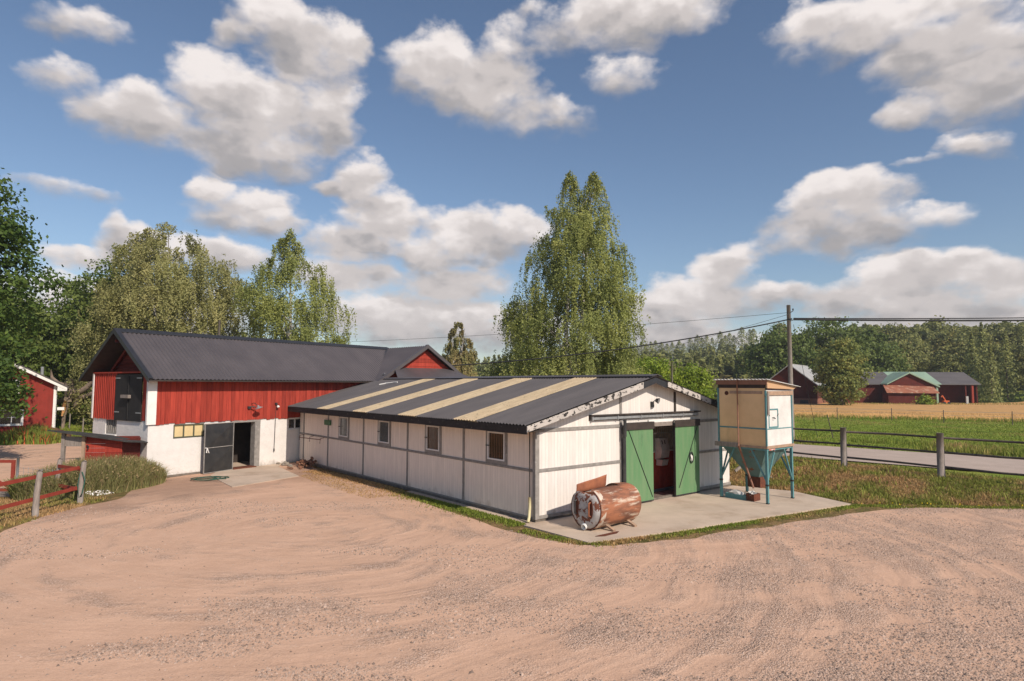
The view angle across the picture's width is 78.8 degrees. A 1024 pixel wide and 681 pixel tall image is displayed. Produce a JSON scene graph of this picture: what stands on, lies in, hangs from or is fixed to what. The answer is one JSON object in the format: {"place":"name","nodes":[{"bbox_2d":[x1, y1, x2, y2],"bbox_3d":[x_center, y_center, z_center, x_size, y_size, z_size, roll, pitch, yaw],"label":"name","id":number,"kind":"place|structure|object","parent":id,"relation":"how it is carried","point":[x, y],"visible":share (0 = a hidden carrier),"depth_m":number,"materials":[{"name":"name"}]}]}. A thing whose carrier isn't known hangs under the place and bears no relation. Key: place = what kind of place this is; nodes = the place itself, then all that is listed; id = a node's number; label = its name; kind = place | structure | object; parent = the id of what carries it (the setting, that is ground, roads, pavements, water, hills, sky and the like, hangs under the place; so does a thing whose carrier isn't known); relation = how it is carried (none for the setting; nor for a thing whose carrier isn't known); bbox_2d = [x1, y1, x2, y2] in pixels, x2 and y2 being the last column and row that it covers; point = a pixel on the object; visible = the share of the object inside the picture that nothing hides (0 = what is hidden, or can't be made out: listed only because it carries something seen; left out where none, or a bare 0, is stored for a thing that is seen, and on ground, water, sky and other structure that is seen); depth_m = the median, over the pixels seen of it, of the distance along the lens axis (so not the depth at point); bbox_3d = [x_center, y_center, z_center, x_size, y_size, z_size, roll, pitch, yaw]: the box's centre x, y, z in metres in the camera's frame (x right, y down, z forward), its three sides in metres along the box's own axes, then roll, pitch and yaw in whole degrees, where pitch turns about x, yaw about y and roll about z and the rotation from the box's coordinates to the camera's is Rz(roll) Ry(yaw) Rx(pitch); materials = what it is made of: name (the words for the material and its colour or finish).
{"place":"outdoors","nodes":[
{"label":"outdoors","id":0,"kind":"place"},
{"bbox_2d":[0,443,91,487],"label":"driveway","id":1,"kind":"structure","parent":0,"point":[33,457],"depth_m":33.98,"materials":[{"name":"gravel"}]},
{"bbox_2d":[0,457,19,490],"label":"red gate","id":2,"kind":"structure","parent":1,"relation":"on","point":[14,464],"depth_m":22.46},
{"bbox_2d":[48,430,147,464],"bbox_3d":[-16.593,4.631,25.102,2.970,2.185,1.850,0,-4,-4],"label":"woodshed","id":3,"kind":"object","parent":1,"relation":"on","point":[121,446],"visible":0.56,"depth_m":24.56,"materials":[{"name":"wood"}]},
{"bbox_2d":[0,496,107,529],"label":"grass","id":4,"kind":"structure","parent":0,"point":[28,512],"depth_m":19.75,"materials":[{"name":"plant"}]},
{"bbox_2d":[55,409,141,442],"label":"lawn","id":5,"kind":"structure","parent":0,"point":[72,422],"depth_m":51.58,"materials":[{"name":"green plant"}]},
{"bbox_2d":[0,462,1023,680],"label":"gravel yard","id":6,"kind":"structure","parent":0,"point":[199,550],"depth_m":12.05,"materials":[{"name":"gravel"}]},
{"bbox_2d":[190,476,229,480],"bbox_3d":[-12.538,5.732,25.832,1.480,0.095,1.115,2,-4,-20],"label":"garden hose","id":7,"kind":"object","parent":6,"relation":"on","point":[212,477],"visible":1,"depth_m":25.95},
{"bbox_2d":[301,472,396,498],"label":"dry grass","id":8,"kind":"structure","parent":6,"relation":"on","point":[353,483],"depth_m":24.46,"materials":[{"name":"plant"}]},
{"bbox_2d":[0,386,1023,545],"bbox_3d":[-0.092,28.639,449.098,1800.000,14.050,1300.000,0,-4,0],"label":"ground","id":9,"kind":"structure","parent":0,"point":[116,496],"depth_m":23.02,"materials":[{"name":"plant"}]},
{"bbox_2d":[0,491,10,496],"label":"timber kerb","id":10,"kind":"structure","parent":9,"relation":"on","point":[3,494],"depth_m":21.85,"materials":[{"name":"grey wood"}]},
{"bbox_2d":[1,274,64,379],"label":"leafy tree","id":11,"kind":"object","parent":9,"relation":"on","point":[40,318],"visible":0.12,"depth_m":56.82,"materials":[{"name":"green plant"}]},
{"bbox_2d":[0,423,67,444],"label":"flower bed","id":12,"kind":"object","parent":9,"relation":"on","point":[34,434],"visible":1,"depth_m":40.64,"materials":[{"name":"plant"}]},
{"bbox_2d":[0,363,68,432],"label":"red house","id":13,"kind":"structure","parent":9,"relation":"on","point":[44,401],"depth_m":42.99,"materials":[{"name":"paint"}]},
{"bbox_2d":[0,409,23,425],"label":"window","id":14,"kind":"structure","parent":13,"relation":"in","point":[11,421],"depth_m":42.03,"materials":[{"name":"white paint"}]},
{"bbox_2d":[0,168,73,419],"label":"maple","id":15,"kind":"object","parent":9,"relation":"on","point":[12,392],"visible":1,"depth_m":33.27,"materials":[{"name":"green plant"}]},
{"bbox_2d":[2,317,74,391],"bbox_3d":[-44.192,2.017,52.062,12.677,10.551,11.679,0,-4,0],"label":"leafy tree","id":16,"kind":"object","parent":9,"relation":"on","point":[42,349],"visible":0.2,"depth_m":52.90,"materials":[{"name":"green plant"}]},
{"bbox_2d":[17,289,64,381],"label":"leafy tree","id":17,"kind":"object","parent":9,"relation":"on","point":[44,313],"depth_m":66.36,"materials":[{"name":"green plant"}]},
{"bbox_2d":[0,458,86,516],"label":"red rail fence","id":18,"kind":"object","parent":9,"relation":"on","point":[37,497],"visible":0.83,"depth_m":19.28,"materials":[{"name":"brown wood"}]},
{"bbox_2d":[77,472,85,496],"bbox_3d":[-14.303,4.798,20.680,0.305,0.871,0.098,-1,-4,22],"label":"tether rope","id":19,"kind":"object","parent":18,"relation":"attached to","point":[83,484],"visible":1,"depth_m":20.67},
{"bbox_2d":[1,473,112,499],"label":"nettles","id":20,"kind":"object","parent":9,"relation":"on","point":[9,489],"visible":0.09,"depth_m":21.33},
{"bbox_2d":[16,276,108,408],"bbox_3d":[-41.576,0.516,60.107,10.909,13.554,10.896,0,-4,0],"label":"leafy tree","id":21,"kind":"object","parent":9,"relation":"on","point":[58,322],"visible":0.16,"depth_m":57.77,"materials":[{"name":"green plant"}]},
{"bbox_2d":[56,391,75,418],"bbox_3d":[-39.486,5.219,51.839,5.562,3.741,5.653,-2,-4,23],"label":"shrub","id":22,"kind":"object","parent":9,"relation":"on","point":[59,395],"visible":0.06,"depth_m":52.06,"materials":[{"name":"green plant"}]},
{"bbox_2d":[50,370,92,428],"bbox_3d":[-35.275,4.829,50.327,4.381,4.912,0.901,0,-4,0],"label":"dead tree","id":23,"kind":"object","parent":9,"relation":"on","point":[87,386],"visible":0.69,"depth_m":50.20,"materials":[{"name":"grey wood"}]},
{"bbox_2d":[6,453,172,501],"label":"reeds","id":24,"kind":"object","parent":9,"relation":"on","point":[115,483],"visible":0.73,"depth_m":22.75,"materials":[{"name":"plant"}]},
{"bbox_2d":[28,454,166,491],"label":"reed plumes","id":25,"kind":"object","parent":24,"relation":"on","point":[154,467],"visible":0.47,"depth_m":23.06,"materials":[{"name":"plant"}]},
{"bbox_2d":[85,490,113,495],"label":"white flowers","id":26,"kind":"object","parent":9,"relation":"on","point":[98,492],"visible":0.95,"depth_m":20.96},
{"bbox_2d":[37,245,164,390],"bbox_3d":[-37.191,-1.150,58.279,10.766,16.299,12.093,0,-4,0],"label":"leafy tree","id":27,"kind":"object","parent":9,"relation":"on","point":[72,318],"visible":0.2,"depth_m":55.78,"materials":[{"name":"green plant"}]},
{"bbox_2d":[71,387,141,423],"bbox_3d":[-34.516,5.464,53.078,5.654,3.796,5.923,3,-5,-32],"label":"shrub","id":28,"kind":"object","parent":9,"relation":"on","point":[83,407],"visible":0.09,"depth_m":51.23,"materials":[{"name":"green plant"}]},
{"bbox_2d":[60,222,268,429],"bbox_3d":[-30.247,-1.391,54.943,16.144,18.502,15.231,0,-4,0],"label":"birch","id":29,"kind":"object","parent":9,"relation":"on","point":[175,291],"visible":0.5,"depth_m":51.95,"materials":[{"name":"green plant"}]},
{"bbox_2d":[79,328,395,477],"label":"barn","id":30,"kind":"structure","parent":9,"relation":"on","point":[226,401],"depth_m":28.71,"materials":[{"name":"white paint"}]},
{"bbox_2d":[104,418,116,435],"bbox_3d":[-17.864,3.851,27.780,1.120,0.730,0.180,-3,-5,34],"label":"window","id":31,"kind":"structure","parent":30,"relation":"in","point":[111,424],"depth_m":27.85,"materials":[{"name":"white glass"}]},
{"bbox_2d":[114,374,128,420],"bbox_3d":[-17.076,2.488,27.249,1.180,2.000,0.070,-3,-5,34],"label":"loft door","id":32,"kind":"structure","parent":30,"relation":"in","point":[121,386],"depth_m":27.27,"materials":[{"name":"wood"}]},
{"bbox_2d":[126,374,142,421],"bbox_3d":[-16.125,2.446,26.607,1.170,2.000,0.070,-3,-5,34],"label":"loft door","id":33,"kind":"structure","parent":30,"relation":"in","point":[135,381],"depth_m":26.58,"materials":[{"name":"wood"}]},
{"bbox_2d":[173,423,203,437],"bbox_3d":[-14.232,3.962,27.409,0.080,0.580,1.360,-3,-5,34],"label":"window","id":34,"kind":"structure","parent":30,"relation":"in","point":[180,430],"depth_m":27.41,"materials":[{"name":"glass"}]},
{"bbox_2d":[202,422,233,473],"bbox_3d":[-13.257,4.833,28.203,0.130,2.190,1.621,-1,-4,22],"label":"steel door","id":35,"kind":"structure","parent":30,"relation":"in","point":[218,437],"depth_m":28.14,"materials":[{"name":"metal"}]},
{"bbox_2d":[287,418,299,430],"bbox_3d":[-11.149,4.292,32.027,0.180,0.610,0.980,-3,-5,34],"label":"window","id":36,"kind":"structure","parent":30,"relation":"in","point":[293,423],"depth_m":32.01,"materials":[{"name":"white paint"}]},
{"bbox_2d":[210,463,297,486],"bbox_3d":[-11.415,5.936,27.480,3.371,0.100,6.742,2,-5,-28],"label":"concrete pad","id":37,"kind":"object","parent":9,"relation":"on","point":[247,476],"visible":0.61,"depth_m":27.04,"materials":[{"name":"concrete"}]},
{"bbox_2d":[228,228,357,343],"bbox_3d":[-18.054,-0.861,52.759,12.776,17.441,12.162,0,-4,0],"label":"birch","id":38,"kind":"object","parent":9,"relation":"on","point":[271,311],"visible":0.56,"depth_m":50.76,"materials":[{"name":"green plant"}]},
{"bbox_2d":[55,349,639,375],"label":"forest","id":39,"kind":"object","parent":9,"relation":"on","point":[479,368],"visible":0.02,"depth_m":231.24,"materials":[{"name":"plant"}]},
{"bbox_2d":[302,469,524,526],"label":"grass","id":40,"kind":"structure","parent":9,"relation":"on","point":[485,516],"depth_m":21.07,"materials":[{"name":"plant"}]},
{"bbox_2d":[375,345,468,425],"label":"barn wing","id":41,"kind":"structure","parent":9,"relation":"on","point":[424,361],"depth_m":38.13,"materials":[{"name":"metal"}]},
{"bbox_2d":[442,322,478,375],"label":"birch","id":42,"kind":"object","parent":9,"relation":"on","point":[456,356],"visible":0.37,"depth_m":89.00,"materials":[{"name":"green plant"}]},
{"bbox_2d":[407,491,533,524],"bbox_3d":[-1.675,5.484,20.562,0.310,0.100,6.900,4,-5,-40],"label":"concrete strip","id":43,"kind":"object","parent":9,"relation":"on","point":[483,510],"visible":0.36,"depth_m":20.02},
{"bbox_2d":[288,374,730,522],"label":"stable","id":44,"kind":"structure","parent":9,"relation":"on","point":[534,449],"depth_m":21.82,"materials":[{"name":"wood"}]},
{"bbox_2d":[338,416,349,439],"bbox_3d":[-7.565,3.890,28.080,0.135,1.080,1.060,4,-5,-40],"label":"window","id":45,"kind":"structure","parent":44,"relation":"in","point":[344,422],"depth_m":28.08,"materials":[{"name":"white paint"}]},
{"bbox_2d":[377,420,390,445],"bbox_3d":[-5.155,3.694,25.187,0.135,1.080,1.060,4,-5,-40],"label":"window","id":46,"kind":"structure","parent":44,"relation":"in","point":[384,427],"depth_m":25.19,"materials":[{"name":"white paint"}]},
{"bbox_2d":[424,425,441,454],"bbox_3d":[-2.828,3.504,22.394,0.135,1.080,1.060,4,-5,-40],"label":"window","id":47,"kind":"structure","parent":44,"relation":"in","point":[433,434],"depth_m":22.37,"materials":[{"name":"white paint"}]},
{"bbox_2d":[485,431,507,464],"bbox_3d":[-0.482,3.313,19.579,0.135,1.080,1.060,4,-5,-40],"label":"window","id":48,"kind":"structure","parent":44,"relation":"in","point":[496,444],"depth_m":19.55,"materials":[{"name":"white paint"}]},
{"bbox_2d":[625,421,654,502],"bbox_3d":[4.287,4.095,20.925,1.510,2.680,0.110,4,-5,-40],"label":"sliding door","id":49,"kind":"structure","parent":44,"relation":"in","point":[639,439],"depth_m":20.95,"materials":[{"name":"green paint"}]},
{"bbox_2d":[655,437,669,465],"bbox_3d":[5.686,4.194,23.536,0.500,1.020,0.320,4,-5,-40],"label":"feed box","id":50,"kind":"object","parent":44,"relation":"attached to","point":[662,449],"visible":1,"depth_m":23.43,"materials":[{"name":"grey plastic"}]},
{"bbox_2d":[673,419,699,495],"bbox_3d":[6.375,4.224,22.653,1.540,2.680,0.110,4,-5,-40],"label":"sliding door","id":51,"kind":"structure","parent":44,"relation":"in","point":[685,432],"depth_m":22.57,"materials":[{"name":"green paint"}]},
{"bbox_2d":[480,170,650,375],"bbox_3d":[4.237,-3.135,48.002,13.958,20.592,13.017,-2,-5,31],"label":"birch","id":52,"kind":"object","parent":9,"relation":"on","point":[584,236],"visible":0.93,"depth_m":45.90,"materials":[{"name":"green plant"}]},
{"bbox_2d":[628,352,690,384],"bbox_3d":[13.889,4.621,59.763,6.127,6.976,6.600,4,-5,-40],"label":"maple","id":53,"kind":"object","parent":9,"relation":"on","point":[661,369],"visible":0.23,"depth_m":58.83,"materials":[{"name":"green plant"}]},
{"bbox_2d":[524,485,849,542],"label":"concrete slab","id":54,"kind":"structure","parent":9,"relation":"on","point":[702,509],"depth_m":19.44,"materials":[{"name":"concrete"}]},
{"bbox_2d":[605,524,615,531],"bbox_3d":[2.422,5.130,17.325,0.121,0.168,1.144,4,-5,-40],"label":"wooden wedge","id":55,"kind":"object","parent":54,"relation":"on","point":[608,526],"visible":0.38,"depth_m":16.96,"materials":[{"name":"brown wood"}]},
{"bbox_2d":[571,474,640,529],"bbox_3d":[2.669,4.549,17.644,2.069,1.350,1.148,4,-5,-40],"label":"tank","id":56,"kind":"object","parent":55,"relation":"on","point":[599,503],"visible":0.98,"depth_m":17.19,"materials":[{"name":"brown metal"}]},
{"bbox_2d":[725,489,746,499],"bbox_3d":[7.952,5.404,21.908,0.285,0.291,0.850,4,-5,-40],"label":"trough","id":57,"kind":"object","parent":54,"relation":"on","point":[737,494],"visible":0.93,"depth_m":21.83,"materials":[{"name":"teal metal"}]},
{"bbox_2d":[746,491,759,501],"bbox_3d":[8.333,5.362,21.541,0.440,0.324,0.305,4,-5,-40],"label":"rusty box","id":58,"kind":"object","parent":54,"relation":"on","point":[753,496],"visible":1,"depth_m":21.44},
{"bbox_2d":[713,379,800,504],"bbox_3d":[8.784,3.478,22.274,2.272,4.195,2.132,4,-5,-40],"label":"feed silo","id":59,"kind":"object","parent":54,"relation":"on","point":[755,429],"visible":1,"depth_m":21.70,"materials":[{"name":"beige metal"}]},
{"bbox_2d":[669,361,718,399],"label":"maple","id":60,"kind":"object","parent":9,"relation":"on","point":[700,384],"visible":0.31,"depth_m":58.24,"materials":[{"name":"green plant"}]},
{"bbox_2d":[692,335,702,349],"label":"pine","id":61,"kind":"object","parent":9,"relation":"on","point":[697,345],"visible":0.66,"depth_m":317.09,"materials":[{"name":"green plant"}]},
{"bbox_2d":[670,373,755,399],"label":"thicket","id":62,"kind":"object","parent":9,"relation":"on","point":[715,394],"visible":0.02,"depth_m":131.56,"materials":[{"name":"green plant"}]},
{"bbox_2d":[715,331,724,349],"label":"pine","id":63,"kind":"object","parent":9,"relation":"on","point":[718,336],"visible":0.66,"depth_m":322.64,"materials":[{"name":"green plant"}]},
{"bbox_2d":[614,336,840,384],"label":"forest","id":64,"kind":"object","parent":9,"relation":"on","point":[723,361],"visible":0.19,"depth_m":182.18,"materials":[{"name":"plant"}]},
{"bbox_2d":[735,327,747,348],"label":"pine","id":65,"kind":"object","parent":9,"relation":"on","point":[740,336],"visible":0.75,"depth_m":313.52,"materials":[{"name":"green plant"}]},
{"bbox_2d":[748,329,758,346],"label":"pine","id":66,"kind":"object","parent":9,"relation":"on","point":[752,335],"visible":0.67,"depth_m":313.64,"materials":[{"name":"green plant"}]},
{"bbox_2d":[518,504,1023,548],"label":"grass","id":67,"kind":"structure","parent":9,"relation":"on","point":[698,530],"depth_m":17.79,"materials":[{"name":"plant"}]},
{"bbox_2d":[767,322,786,337],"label":"leafy tree","id":68,"kind":"object","parent":9,"relation":"on","point":[784,329],"visible":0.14,"depth_m":239.34,"materials":[{"name":"green plant"}]},
{"bbox_2d":[735,323,824,389],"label":"leafy tree","id":69,"kind":"object","parent":9,"relation":"on","point":[770,352],"visible":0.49,"depth_m":125.04,"materials":[{"name":"green plant"}]},
{"bbox_2d":[786,305,794,438],"bbox_3d":[17.881,2.210,39.927,0.484,9.020,0.340,0,-4,0],"label":"utility pole","id":70,"kind":"object","parent":9,"relation":"on","point":[789,350],"visible":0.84,"depth_m":39.95,"materials":[{"name":"brown wood"}]},
{"bbox_2d":[332,313,779,342],"bbox_3d":[-21.049,-0.237,57.606,85.444,1.183,0.022,-2,-4,24],"label":"power cable","id":71,"kind":"object","parent":70,"relation":"attached to","point":[555,330],"visible":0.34,"depth_m":44.88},
{"bbox_2d":[453,318,791,365],"bbox_3d":[6.702,0.127,40.026,22.611,3.195,0.072,0,-4,0],"label":"power cable","id":72,"kind":"object","parent":70,"relation":"attached to","point":[623,348],"visible":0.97,"depth_m":39.97,"materials":[{"name":"rubber"}]},
{"bbox_2d":[793,324,817,436],"bbox_3d":[19.142,2.674,40.616,2.665,7.309,0.025,3,-5,-37],"label":"guy wire","id":73,"kind":"object","parent":70,"relation":"attached to","point":[805,381],"visible":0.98,"depth_m":40.61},
{"bbox_2d":[793,319,1023,320],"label":"power cable","id":74,"kind":"object","parent":70,"relation":"attached to","point":[891,320],"visible":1,"depth_m":40.10,"materials":[{"name":"rubber"}]},
{"bbox_2d":[793,317,1023,318],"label":"power cable","id":75,"kind":"object","parent":70,"relation":"attached to","point":[909,318],"visible":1,"depth_m":40.15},
{"bbox_2d":[767,364,827,403],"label":"barn","id":76,"kind":"structure","parent":9,"relation":"on","point":[800,395],"depth_m":101.07,"materials":[{"name":"wood"}]},
{"bbox_2d":[794,316,882,371],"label":"leafy tree","id":77,"kind":"object","parent":9,"relation":"on","point":[822,335],"visible":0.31,"depth_m":128.60,"materials":[{"name":"green plant"}]},
{"bbox_2d":[808,336,879,404],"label":"leafy tree","id":78,"kind":"object","parent":9,"relation":"on","point":[833,369],"visible":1,"depth_m":92.36,"materials":[{"name":"green plant"}]},
{"bbox_2d":[849,326,914,371],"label":"leafy tree","id":79,"kind":"object","parent":9,"relation":"on","point":[893,361],"visible":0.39,"depth_m":130.52,"materials":[{"name":"green plant"}]},
{"bbox_2d":[872,323,931,344],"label":"leafy tree","id":80,"kind":"object","parent":9,"relation":"on","point":[900,331],"visible":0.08,"depth_m":157.51,"materials":[{"name":"green plant"}]},
{"bbox_2d":[785,427,1023,477],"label":"log fence","id":81,"kind":"object","parent":9,"relation":"on","point":[939,451],"visible":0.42,"depth_m":24.73,"materials":[{"name":"grey wood"}]},
{"bbox_2d":[830,372,980,403],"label":"barn","id":82,"kind":"structure","parent":9,"relation":"on","point":[906,387],"depth_m":105.76,"materials":[{"name":"wood"}]},
{"bbox_2d":[885,337,931,371],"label":"leafy tree","id":83,"kind":"object","parent":9,"relation":"on","point":[916,358],"visible":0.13,"depth_m":137.11,"materials":[{"name":"green plant"}]},
{"bbox_2d":[901,335,939,368],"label":"leafy tree","id":84,"kind":"object","parent":9,"relation":"on","point":[922,347],"visible":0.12,"depth_m":142.82,"materials":[{"name":"green plant"}]},
{"bbox_2d":[913,393,939,404],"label":"shrub","id":85,"kind":"object","parent":9,"relation":"on","point":[925,400],"visible":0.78,"depth_m":97.09,"materials":[{"name":"green plant"}]},
{"bbox_2d":[842,323,1014,346],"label":"forest","id":86,"kind":"object","parent":9,"relation":"on","point":[914,328],"visible":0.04,"depth_m":175.86,"materials":[{"name":"plant"}]},
{"bbox_2d":[850,402,1021,404],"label":"weeds","id":87,"kind":"object","parent":9,"relation":"on","point":[943,403],"visible":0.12,"depth_m":99.22,"materials":[{"name":"beige plant"}]},
{"bbox_2d":[918,315,963,341],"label":"leafy tree","id":88,"kind":"object","parent":9,"relation":"on","point":[939,327],"visible":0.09,"depth_m":164.60,"materials":[{"name":"green plant"}]},
{"bbox_2d":[917,352,971,373],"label":"leafy tree","id":89,"kind":"object","parent":9,"relation":"on","point":[947,363],"visible":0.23,"depth_m":130.24,"materials":[{"name":"green plant"}]},
{"bbox_2d":[925,329,985,370],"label":"leafy tree","id":90,"kind":"object","parent":9,"relation":"on","point":[951,342],"visible":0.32,"depth_m":142.83,"materials":[{"name":"green plant"}]},
{"bbox_2d":[963,333,988,401],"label":"spruce","id":91,"kind":"object","parent":9,"relation":"on","point":[972,352],"visible":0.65,"depth_m":120.69,"materials":[{"name":"green plant"}]},
{"bbox_2d":[950,326,1004,349],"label":"leafy tree","id":92,"kind":"object","parent":9,"relation":"on","point":[974,330],"visible":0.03,"depth_m":148.24,"materials":[{"name":"green plant"}]},
{"bbox_2d":[973,322,998,395],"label":"spruce","id":93,"kind":"object","parent":9,"relation":"on","point":[981,346],"visible":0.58,"depth_m":126.84,"materials":[{"name":"green plant"}]},
{"bbox_2d":[978,343,1005,402],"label":"spruce","id":94,"kind":"object","parent":9,"relation":"on","point":[993,383],"visible":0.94,"depth_m":111.51,"materials":[{"name":"green plant"}]},
{"bbox_2d":[971,321,1012,339],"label":"leafy tree","id":95,"kind":"object","parent":9,"relation":"on","point":[994,326],"visible":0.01,"depth_m":165.88,"materials":[{"name":"green plant"}]},
{"bbox_2d":[962,342,1023,392],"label":"leafy tree","id":96,"kind":"object","parent":9,"relation":"on","point":[995,352],"visible":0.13,"depth_m":127.42,"materials":[{"name":"green plant"}]},
{"bbox_2d":[985,321,1023,386],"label":"leafy tree","id":97,"kind":"object","parent":9,"relation":"on","point":[1017,331],"visible":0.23,"depth_m":147.60,"materials":[{"name":"green plant"}]},
{"bbox_2d":[993,331,1023,401],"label":"spruce","id":98,"kind":"object","parent":9,"relation":"on","point":[1006,348],"visible":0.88,"depth_m":115.61,"materials":[{"name":"green plant"}]},
{"bbox_2d":[1009,343,1023,390],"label":"leafy tree","id":99,"kind":"object","parent":9,"relation":"on","point":[1016,351],"visible":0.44,"depth_m":129.26,"materials":[{"name":"green plant"}]},
{"bbox_2d":[0,0,1023,365],"label":"sky","id":100,"kind":"structure","parent":0,"point":[819,158],"materials":[{"name":"blue"}]},
{"bbox_2d":[729,454,1023,506],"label":"grass","id":101,"kind":"structure","parent":0,"point":[866,470],"depth_m":23.24,"materials":[{"name":"plant"}]},
{"bbox_2d":[783,444,1023,473],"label":"road","id":102,"kind":"structure","parent":0,"point":[991,464],"depth_m":30.29,"materials":[{"name":"asphalt"}]},
{"bbox_2d":[793,412,1023,456],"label":"meadow grass","id":103,"kind":"structure","parent":0,"point":[992,448],"depth_m":46.01,"materials":[{"name":"plant"}]},
{"bbox_2d":[794,402,1023,421],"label":"wheat field","id":104,"kind":"structure","parent":0,"point":[976,409],"depth_m":74.59,"materials":[{"name":"plant"}]},
{"bbox_3d":[45.494,7.171,56.646,0.081,1.451,0.070,0,-4,0],"label":"field post","id":105,"kind":"object","parent":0,"visible":0},
{"bbox_2d":[796,408,1001,416],"bbox_3d":[39.566,7.101,61.614,23.717,0.374,2.383,-3,-5,36],"label":"electric fence wire","id":106,"kind":"object","parent":105,"relation":"attached to","point":[900,413],"visible":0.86,"depth_m":62.82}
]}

